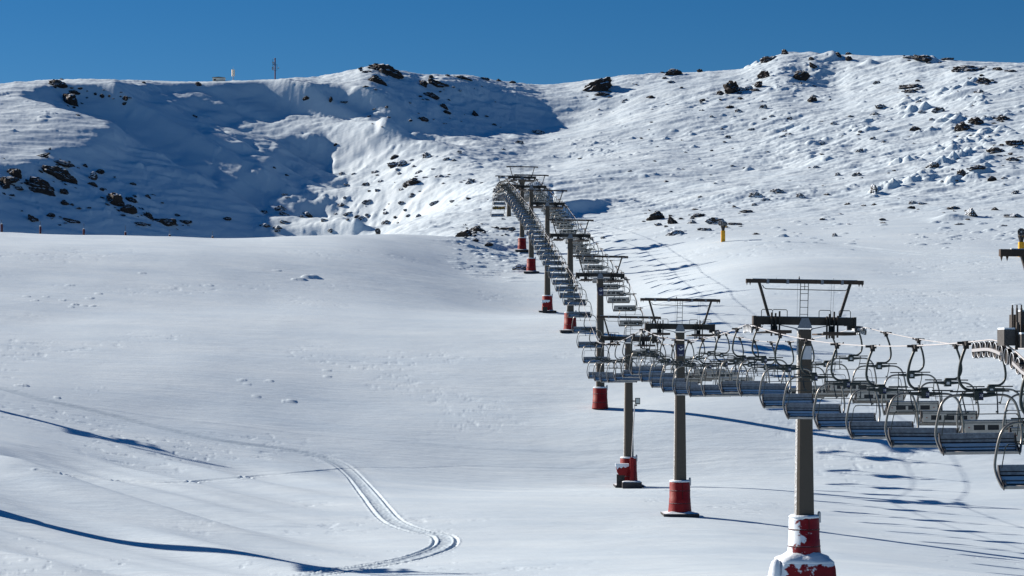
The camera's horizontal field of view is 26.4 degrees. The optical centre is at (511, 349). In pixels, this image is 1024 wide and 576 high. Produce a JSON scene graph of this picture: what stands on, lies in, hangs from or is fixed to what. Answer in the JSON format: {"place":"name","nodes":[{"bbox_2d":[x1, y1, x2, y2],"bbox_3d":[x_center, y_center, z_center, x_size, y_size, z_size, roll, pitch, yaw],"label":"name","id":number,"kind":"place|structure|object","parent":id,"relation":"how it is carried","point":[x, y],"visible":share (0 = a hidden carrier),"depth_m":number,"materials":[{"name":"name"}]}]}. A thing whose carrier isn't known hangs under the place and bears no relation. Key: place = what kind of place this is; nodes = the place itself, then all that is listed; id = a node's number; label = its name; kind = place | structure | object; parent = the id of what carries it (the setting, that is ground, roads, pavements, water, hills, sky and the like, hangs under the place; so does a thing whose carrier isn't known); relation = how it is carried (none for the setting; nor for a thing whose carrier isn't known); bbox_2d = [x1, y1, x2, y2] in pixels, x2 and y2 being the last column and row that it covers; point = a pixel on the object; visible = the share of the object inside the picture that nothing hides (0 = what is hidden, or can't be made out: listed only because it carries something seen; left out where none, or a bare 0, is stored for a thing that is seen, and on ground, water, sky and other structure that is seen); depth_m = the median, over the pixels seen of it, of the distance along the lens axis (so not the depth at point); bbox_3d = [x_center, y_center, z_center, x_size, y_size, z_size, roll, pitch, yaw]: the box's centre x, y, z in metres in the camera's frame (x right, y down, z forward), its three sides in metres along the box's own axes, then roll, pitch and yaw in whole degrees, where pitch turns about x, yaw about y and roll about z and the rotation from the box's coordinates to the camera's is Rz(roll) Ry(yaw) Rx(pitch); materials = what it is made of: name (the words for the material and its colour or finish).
{"place":"outdoors","nodes":[
{"label":"outdoors","id":0,"kind":"place"},
{"bbox_2d":[0,217,1023,575],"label":"ground","id":1,"kind":"structure","parent":0,"point":[356,405],"depth_m":250.36,"materials":[{"name":"snow"}]},
{"bbox_2d":[514,174,548,272],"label":"lift tower","id":2,"kind":"structure","parent":1,"relation":"on","point":[531,264],"depth_m":416.61,"materials":[{"name":"grey metal"}]},
{"bbox_2d":[528,189,566,312],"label":"lift tower","id":3,"kind":"structure","parent":1,"relation":"on","point":[546,296],"depth_m":364.63,"materials":[{"name":"grey metal"}]},
{"bbox_2d":[547,218,593,332],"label":"lift tower","id":4,"kind":"structure","parent":1,"relation":"on","point":[568,324],"depth_m":309.63,"materials":[{"name":"grey metal"}]},
{"bbox_2d":[572,255,627,409],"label":"lift tower","id":5,"kind":"structure","parent":1,"relation":"on","point":[600,399],"depth_m":258.61,"materials":[{"name":"grey metal"}]},
{"bbox_2d":[615,463,628,484],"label":"padded box","id":6,"kind":"object","parent":1,"relation":"on","point":[622,470],"visible":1,"depth_m":221.60,"materials":[{"name":"fabric"}]},
{"bbox_2d":[596,315,660,487],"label":"lift tower","id":7,"kind":"structure","parent":1,"relation":"on","point":[628,419],"depth_m":223.61,"materials":[{"name":"grey metal"}]},
{"bbox_2d":[639,296,720,517],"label":"lift tower","id":8,"kind":"structure","parent":1,"relation":"on","point":[679,496],"depth_m":179.59,"materials":[{"name":"grey metal"}]},
{"bbox_2d":[718,220,727,241],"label":"snow gun","id":9,"kind":"object","parent":1,"relation":"on","point":[723,224],"visible":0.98,"depth_m":424.44,"materials":[{"name":"yellow"}]},
{"bbox_2d":[743,276,866,575],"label":"lift tower","id":10,"kind":"structure","parent":1,"relation":"on","point":[802,555],"depth_m":121.57,"materials":[{"name":"grey metal"}]},
{"bbox_2d":[971,248,1023,379],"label":"lift tower","id":11,"kind":"structure","parent":1,"relation":"on","point":[1012,334],"depth_m":67.98,"materials":[{"name":"grey metal"}]},
{"bbox_2d":[498,179,1023,359],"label":"haul rope","id":12,"kind":"object","parent":11,"relation":"attached to","point":[1015,351],"visible":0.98,"depth_m":98.17,"materials":[{"name":"silver metal"}]},
{"bbox_2d":[531,221,549,244],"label":"lift chair","id":13,"kind":"object","parent":12,"relation":"hanging from","point":[536,242],"visible":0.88,"depth_m":336.78,"materials":[{"name":"grey metal"}]},
{"bbox_2d":[536,229,555,254],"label":"lift chair","id":14,"kind":"object","parent":12,"relation":"hanging from","point":[542,252],"visible":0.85,"depth_m":321.76,"materials":[{"name":"grey metal"}]},
{"bbox_2d":[539,234,558,259],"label":"lift chair","id":15,"kind":"object","parent":12,"relation":"hanging from","point":[545,256],"visible":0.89,"depth_m":314.17,"materials":[{"name":"grey metal"}]},
{"bbox_2d":[542,239,562,265],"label":"lift chair","id":16,"kind":"object","parent":12,"relation":"hanging from","point":[549,263],"visible":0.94,"depth_m":306.60,"materials":[{"name":"grey metal"}]},
{"bbox_2d":[545,244,565,271],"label":"lift chair","id":17,"kind":"object","parent":12,"relation":"hanging from","point":[552,269],"visible":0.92,"depth_m":299.18,"materials":[{"name":"grey metal"}]},
{"bbox_2d":[548,250,569,278],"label":"lift chair","id":18,"kind":"object","parent":12,"relation":"hanging from","point":[556,275],"visible":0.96,"depth_m":291.62,"materials":[{"name":"grey metal"}]},
{"bbox_2d":[551,256,573,284],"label":"lift chair","id":19,"kind":"object","parent":12,"relation":"hanging from","point":[558,282],"visible":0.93,"depth_m":284.09,"materials":[{"name":"grey metal"}]},
{"bbox_2d":[555,262,577,291],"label":"lift chair","id":20,"kind":"object","parent":12,"relation":"hanging from","point":[563,289],"visible":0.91,"depth_m":276.52,"materials":[{"name":"grey metal"}]},
{"bbox_2d":[558,268,582,298],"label":"lift chair","id":21,"kind":"object","parent":12,"relation":"hanging from","point":[571,295],"visible":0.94,"depth_m":268.98,"materials":[{"name":"grey metal"}]},
{"bbox_2d":[562,274,586,305],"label":"lift chair","id":22,"kind":"object","parent":12,"relation":"hanging from","point":[565,302],"visible":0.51,"depth_m":261.51,"materials":[{"name":"grey metal"}]},
{"bbox_2d":[567,285,591,317],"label":"lift chair","id":23,"kind":"object","parent":12,"relation":"hanging from","point":[571,314],"visible":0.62,"depth_m":253.95,"materials":[{"name":"grey metal"}]},
{"bbox_2d":[571,299,597,332],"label":"lift chair","id":24,"kind":"object","parent":12,"relation":"hanging from","point":[576,329],"visible":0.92,"depth_m":246.40,"materials":[{"name":"grey metal"}]},
{"bbox_2d":[576,313,602,347],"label":"lift chair","id":25,"kind":"object","parent":12,"relation":"hanging from","point":[581,344],"visible":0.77,"depth_m":238.88,"materials":[{"name":"grey metal"}]},
{"bbox_2d":[582,327,609,362],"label":"lift chair","id":26,"kind":"object","parent":12,"relation":"hanging from","point":[586,359],"visible":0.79,"depth_m":231.30,"materials":[{"name":"grey metal"}]},
{"bbox_2d":[587,342,615,378],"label":"lift chair","id":27,"kind":"object","parent":12,"relation":"hanging from","point":[590,375],"visible":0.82,"depth_m":223.84,"materials":[{"name":"grey metal"}]},
{"bbox_2d":[593,343,622,380],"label":"lift chair","id":28,"kind":"object","parent":12,"relation":"hanging from","point":[595,377],"visible":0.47,"depth_m":216.28,"materials":[{"name":"grey metal"}]},
{"bbox_2d":[599,343,628,382],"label":"lift chair","id":29,"kind":"object","parent":12,"relation":"hanging from","point":[603,379],"visible":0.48,"depth_m":208.72,"materials":[{"name":"grey metal"}]},
{"bbox_2d":[606,341,636,382],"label":"lift chair","id":30,"kind":"object","parent":12,"relation":"hanging from","point":[611,379],"visible":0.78,"depth_m":201.23,"materials":[{"name":"grey metal"}]},
{"bbox_2d":[613,338,645,380],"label":"lift chair","id":31,"kind":"object","parent":12,"relation":"hanging from","point":[618,377],"visible":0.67,"depth_m":193.69,"materials":[{"name":"grey metal"}]},
{"bbox_2d":[621,333,655,377],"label":"lift chair","id":32,"kind":"object","parent":12,"relation":"hanging from","point":[626,374],"visible":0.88,"depth_m":186.12,"materials":[{"name":"grey metal"}]},
{"bbox_2d":[629,329,665,374],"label":"lift chair","id":33,"kind":"object","parent":12,"relation":"hanging from","point":[634,370],"visible":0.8,"depth_m":178.67,"materials":[{"name":"grey metal"}]},
{"bbox_2d":[639,333,676,381],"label":"lift chair","id":34,"kind":"object","parent":12,"relation":"hanging from","point":[644,377],"visible":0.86,"depth_m":171.17,"materials":[{"name":"grey metal"}]},
{"bbox_2d":[649,337,688,387],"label":"lift chair","id":35,"kind":"object","parent":12,"relation":"hanging from","point":[654,382],"visible":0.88,"depth_m":163.64,"materials":[{"name":"grey metal"}]},
{"bbox_2d":[660,339,700,392],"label":"lift chair","id":36,"kind":"object","parent":12,"relation":"hanging from","point":[666,386],"visible":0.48,"depth_m":156.07,"materials":[{"name":"grey metal"}]},
{"bbox_2d":[672,339,715,394],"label":"lift chair","id":37,"kind":"object","parent":12,"relation":"hanging from","point":[680,389],"visible":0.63,"depth_m":148.54,"materials":[{"name":"grey metal"}]},
{"bbox_2d":[686,338,731,397],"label":"lift chair","id":38,"kind":"object","parent":12,"relation":"hanging from","point":[694,391],"visible":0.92,"depth_m":140.97,"materials":[{"name":"grey metal"}]},
{"bbox_2d":[701,334,748,395],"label":"lift chair","id":39,"kind":"object","parent":12,"relation":"hanging from","point":[711,390],"visible":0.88,"depth_m":133.46,"materials":[{"name":"grey metal"}]},
{"bbox_2d":[718,327,769,393],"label":"lift chair","id":40,"kind":"object","parent":12,"relation":"hanging from","point":[727,387],"visible":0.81,"depth_m":125.95,"materials":[{"name":"grey metal"}]},
{"bbox_2d":[737,326,791,396],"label":"lift chair","id":41,"kind":"object","parent":12,"relation":"hanging from","point":[748,389],"visible":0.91,"depth_m":118.46,"materials":[{"name":"grey metal"}]},
{"bbox_2d":[759,333,817,407],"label":"lift chair","id":42,"kind":"object","parent":12,"relation":"hanging from","point":[771,401],"visible":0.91,"depth_m":110.95,"materials":[{"name":"grey metal"}]},
{"bbox_2d":[783,338,844,419],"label":"lift chair","id":43,"kind":"object","parent":12,"relation":"hanging from","point":[798,411],"visible":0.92,"depth_m":103.42,"materials":[{"name":"grey metal"}]},
{"bbox_2d":[813,342,880,429],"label":"lift chair","id":44,"kind":"object","parent":12,"relation":"hanging from","point":[827,421],"visible":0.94,"depth_m":95.81,"materials":[{"name":"grey metal"}]},
{"bbox_2d":[845,344,918,439],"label":"lift chair","id":45,"kind":"object","parent":12,"relation":"hanging from","point":[865,430],"visible":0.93,"depth_m":88.28,"materials":[{"name":"grey metal"}]},
{"bbox_2d":[884,344,964,447],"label":"lift chair","id":46,"kind":"object","parent":12,"relation":"hanging from","point":[901,437],"visible":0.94,"depth_m":80.80,"materials":[{"name":"grey metal"}]},
{"bbox_2d":[934,340,1022,455],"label":"lift chair","id":47,"kind":"object","parent":12,"relation":"hanging from","point":[964,443],"visible":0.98,"depth_m":73.22,"materials":[{"name":"grey metal"}]},
{"bbox_2d":[993,363,1023,489],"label":"lift chair","id":48,"kind":"object","parent":12,"relation":"hanging from","point":[1009,476],"visible":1,"depth_m":65.68,"materials":[{"name":"grey metal"}]},
{"bbox_2d":[1018,228,1023,248],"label":"snow gun","id":49,"kind":"object","parent":1,"relation":"on","point":[1021,238],"visible":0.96,"depth_m":388.59,"materials":[{"name":"yellow"}]},
{"bbox_2d":[0,51,1023,253],"bbox_3d":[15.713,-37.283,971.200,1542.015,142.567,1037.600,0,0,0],"label":"hills","id":50,"kind":"structure","parent":0,"point":[208,169],"depth_m":630.97,"materials":[{"name":"snow"}]},
{"bbox_2d":[0,177,10,188],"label":"boulder","id":51,"kind":"object","parent":50,"relation":"on","point":[5,182],"visible":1,"depth_m":537.12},
{"bbox_2d":[6,168,21,178],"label":"rock outcrop","id":52,"kind":"object","parent":50,"relation":"on","point":[14,172],"visible":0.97,"depth_m":544.29,"materials":[{"name":"stone"}]},
{"bbox_2d":[24,176,55,195],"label":"rock outcrop","id":53,"kind":"object","parent":50,"relation":"on","point":[37,185],"visible":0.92,"depth_m":542.27,"materials":[{"name":"stone"}]},
{"bbox_2d":[48,79,67,87],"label":"rock outcrop","id":54,"kind":"object","parent":50,"relation":"on","point":[59,83],"visible":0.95,"depth_m":656.98,"materials":[{"name":"stone"}]},
{"bbox_2d":[42,165,77,184],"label":"rock outcrop","id":55,"kind":"object","parent":50,"relation":"on","point":[59,173],"visible":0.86,"depth_m":551.37,"materials":[{"name":"stone"}]},
{"bbox_2d":[54,160,74,167],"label":"rock outcrop","id":56,"kind":"object","parent":50,"relation":"on","point":[64,163],"visible":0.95,"depth_m":558.55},
{"bbox_2d":[62,93,78,106],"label":"rock outcrop","id":57,"kind":"object","parent":50,"relation":"on","point":[70,99],"visible":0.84,"depth_m":647.71,"materials":[{"name":"stone"}]},
{"bbox_2d":[106,192,124,206],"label":"rock outcrop","id":58,"kind":"object","parent":50,"relation":"on","point":[114,198],"visible":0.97,"depth_m":547.11,"materials":[{"name":"stone"}]},
{"bbox_2d":[120,204,137,213],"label":"rock outcrop","id":59,"kind":"object","parent":50,"relation":"on","point":[129,208],"visible":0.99,"depth_m":544.62,"materials":[{"name":"stone"}]},
{"bbox_2d":[153,218,176,226],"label":"rock outcrop","id":60,"kind":"object","parent":50,"relation":"on","point":[167,222],"visible":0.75,"depth_m":550.43,"materials":[{"name":"stone"}]},
{"bbox_2d":[368,75,386,85],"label":"rock outcrop","id":61,"kind":"object","parent":50,"relation":"on","point":[375,79],"visible":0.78,"depth_m":704.54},
{"bbox_2d":[367,63,403,78],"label":"rock outcrop","id":62,"kind":"object","parent":50,"relation":"on","point":[389,70],"visible":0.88,"depth_m":720.46,"materials":[{"name":"stone"}]},
{"bbox_2d":[402,179,420,186],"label":"rock outcrop","id":63,"kind":"object","parent":50,"relation":"on","point":[410,182],"visible":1,"depth_m":608.81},
{"bbox_2d":[428,78,448,87],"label":"rock outcrop","id":64,"kind":"object","parent":50,"relation":"on","point":[436,83],"visible":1,"depth_m":726.86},
{"bbox_2d":[495,175,519,216],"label":"lift tower","id":65,"kind":"structure","parent":50,"relation":"on","point":[508,211],"depth_m":519.67,"materials":[{"name":"grey metal"}]},
{"bbox_2d":[529,180,1023,348],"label":"haul rope","id":66,"kind":"object","parent":65,"relation":"attached to","point":[790,341],"visible":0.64,"depth_m":135.46,"materials":[{"name":"silver metal"}]},
{"bbox_2d":[579,237,599,263],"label":"lift chair","id":67,"kind":"object","parent":66,"relation":"hanging from","point":[587,261],"visible":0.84,"depth_m":310.27,"materials":[{"name":"grey metal"}]},
{"bbox_2d":[583,243,603,269],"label":"lift chair","id":68,"kind":"object","parent":66,"relation":"hanging from","point":[588,267],"visible":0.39,"depth_m":302.65,"materials":[{"name":"grey metal"}]},
{"bbox_2d":[603,266,624,295],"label":"lift chair","id":69,"kind":"object","parent":66,"relation":"hanging from","point":[611,293],"visible":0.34,"depth_m":272.58,"materials":[{"name":"grey metal"}]},
{"bbox_2d":[606,272,630,302],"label":"lift chair","id":70,"kind":"object","parent":66,"relation":"hanging from","point":[620,300],"visible":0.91,"depth_m":265.08,"materials":[{"name":"grey metal"}]},
{"bbox_2d":[612,279,636,311],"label":"lift chair","id":71,"kind":"object","parent":66,"relation":"hanging from","point":[617,308],"visible":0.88,"depth_m":257.76,"materials":[{"name":"grey metal"}]},
{"bbox_2d":[618,293,643,326],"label":"lift chair","id":72,"kind":"object","parent":66,"relation":"hanging from","point":[620,324],"visible":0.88,"depth_m":250.36,"materials":[{"name":"grey metal"}]},
{"bbox_2d":[624,307,650,341],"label":"lift chair","id":73,"kind":"object","parent":66,"relation":"hanging from","point":[638,323],"visible":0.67,"depth_m":242.88,"materials":[{"name":"grey metal"}]},
{"bbox_2d":[685,337,713,380],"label":"lift chair","id":74,"kind":"object","parent":66,"relation":"hanging from","point":[695,378],"visible":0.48,"depth_m":190.31,"materials":[{"name":"grey metal"}]},
{"bbox_2d":[691,332,726,376],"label":"lift chair","id":75,"kind":"object","parent":66,"relation":"hanging from","point":[707,354],"visible":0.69,"depth_m":182.79,"materials":[{"name":"grey metal"}]},
{"bbox_2d":[703,332,738,379],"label":"lift chair","id":76,"kind":"object","parent":66,"relation":"hanging from","point":[711,372],"visible":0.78,"depth_m":175.26,"materials":[{"name":"grey metal"}]},
{"bbox_2d":[716,337,754,384],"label":"lift chair","id":77,"kind":"object","parent":66,"relation":"hanging from","point":[751,378],"visible":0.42,"depth_m":167.63,"materials":[{"name":"grey metal"}]},
{"bbox_2d":[730,340,767,382],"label":"lift chair","id":78,"kind":"object","parent":66,"relation":"hanging from","point":[748,364],"visible":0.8,"depth_m":160.37,"materials":[{"name":"grey metal"}]},
{"bbox_2d":[745,341,786,382],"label":"lift chair","id":79,"kind":"object","parent":66,"relation":"hanging from","point":[764,366],"visible":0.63,"depth_m":152.90,"materials":[{"name":"grey metal"}]},
{"bbox_2d":[763,341,795,387],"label":"lift chair","id":80,"kind":"object","parent":66,"relation":"hanging from","point":[789,342],"visible":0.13,"depth_m":145.42,"materials":[{"name":"grey metal"}]},
{"bbox_2d":[781,339,826,397],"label":"lift chair","id":81,"kind":"object","parent":66,"relation":"hanging from","point":[791,392],"visible":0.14,"depth_m":137.92,"materials":[{"name":"grey metal"}]},
{"bbox_2d":[812,336,850,397],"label":"lift chair","id":82,"kind":"object","parent":66,"relation":"hanging from","point":[823,393],"visible":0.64,"depth_m":130.34,"materials":[{"name":"grey metal"}]},
{"bbox_2d":[824,326,876,393],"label":"lift chair","id":83,"kind":"object","parent":66,"relation":"hanging from","point":[850,357],"visible":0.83,"depth_m":122.87,"materials":[{"name":"grey metal"}]},
{"bbox_2d":[850,331,906,403],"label":"lift chair","id":84,"kind":"object","parent":66,"relation":"hanging from","point":[889,396],"visible":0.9,"depth_m":115.31,"materials":[{"name":"grey metal"}]},
{"bbox_2d":[881,338,940,414],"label":"lift chair","id":85,"kind":"object","parent":66,"relation":"hanging from","point":[929,405],"visible":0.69,"depth_m":107.80,"materials":[{"name":"grey metal"}]},
{"bbox_2d":[915,344,979,425],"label":"lift chair","id":86,"kind":"object","parent":66,"relation":"hanging from","point":[927,418],"visible":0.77,"depth_m":100.25,"materials":[{"name":"grey metal"}]},
{"bbox_2d":[956,361,1023,432],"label":"lift chair","id":87,"kind":"object","parent":66,"relation":"hanging from","point":[983,426],"visible":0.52,"depth_m":92.54,"materials":[{"name":"grey metal"}]},
{"bbox_2d":[1002,390,1023,443],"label":"lift chair","id":88,"kind":"object","parent":66,"relation":"hanging from","point":[1014,430],"visible":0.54,"depth_m":85.23,"materials":[{"name":"grey metal"}]},
{"bbox_2d":[506,166,537,251],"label":"lift tower","id":89,"kind":"structure","parent":50,"relation":"on","point":[522,240],"depth_m":453.53,"materials":[{"name":"grey metal"}]},
{"bbox_2d":[583,77,612,91],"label":"rock outcrop","id":90,"kind":"object","parent":50,"relation":"on","point":[604,84],"visible":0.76,"depth_m":760.34,"materials":[{"name":"stone"}]},
{"bbox_2d":[646,211,664,220],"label":"rock outcrop","id":91,"kind":"object","parent":50,"relation":"on","point":[656,215],"visible":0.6,"depth_m":484.29,"materials":[{"name":"stone"}]},
{"bbox_2d":[665,69,682,74],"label":"rock outcrop","id":92,"kind":"object","parent":50,"relation":"on","point":[673,72],"visible":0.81,"depth_m":774.66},
{"bbox_2d":[705,217,723,223],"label":"rock outcrop","id":93,"kind":"object","parent":50,"relation":"on","point":[713,220],"visible":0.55,"depth_m":458.61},
{"bbox_2d":[723,80,738,93],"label":"rock outcrop","id":94,"kind":"object","parent":50,"relation":"on","point":[729,87],"visible":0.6,"depth_m":735.73,"materials":[{"name":"stone"}]},
{"bbox_2d":[793,70,810,80],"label":"rock outcrop","id":95,"kind":"object","parent":50,"relation":"on","point":[800,75],"visible":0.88,"depth_m":747.14,"materials":[{"name":"stone"}]},
{"bbox_2d":[912,55,931,61],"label":"rock outcrop","id":96,"kind":"object","parent":50,"relation":"on","point":[925,58],"visible":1,"depth_m":753.45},
{"bbox_2d":[954,122,970,130],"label":"rock outcrop","id":97,"kind":"object","parent":50,"relation":"on","point":[961,126],"visible":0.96,"depth_m":620.70,"materials":[{"name":"stone"}]},
{"bbox_2d":[951,65,984,71],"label":"rock outcrop","id":98,"kind":"object","parent":50,"relation":"on","point":[967,68],"visible":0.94,"depth_m":719.13,"materials":[{"name":"stone"}]},
{"bbox_2d":[968,117,983,124],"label":"rock outcrop","id":99,"kind":"object","parent":50,"relation":"on","point":[976,121],"visible":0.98,"depth_m":626.31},
{"bbox_2d":[986,147,1004,153],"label":"rock outcrop","id":100,"kind":"object","parent":50,"relation":"on","point":[992,150],"visible":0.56,"depth_m":573.15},
{"bbox_2d":[1005,140,1023,145],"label":"rock outcrop","id":101,"kind":"object","parent":50,"relation":"on","point":[1012,142],"visible":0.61,"depth_m":581.17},
{"bbox_2d":[0,0,1023,84],"label":"sky","id":102,"kind":"structure","parent":0,"point":[541,42],"materials":[{"name":"blue"}]},
{"bbox_2d":[622,398,641,487],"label":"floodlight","id":103,"kind":"object","parent":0,"point":[631,483],"visible":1,"depth_m":220.82,"materials":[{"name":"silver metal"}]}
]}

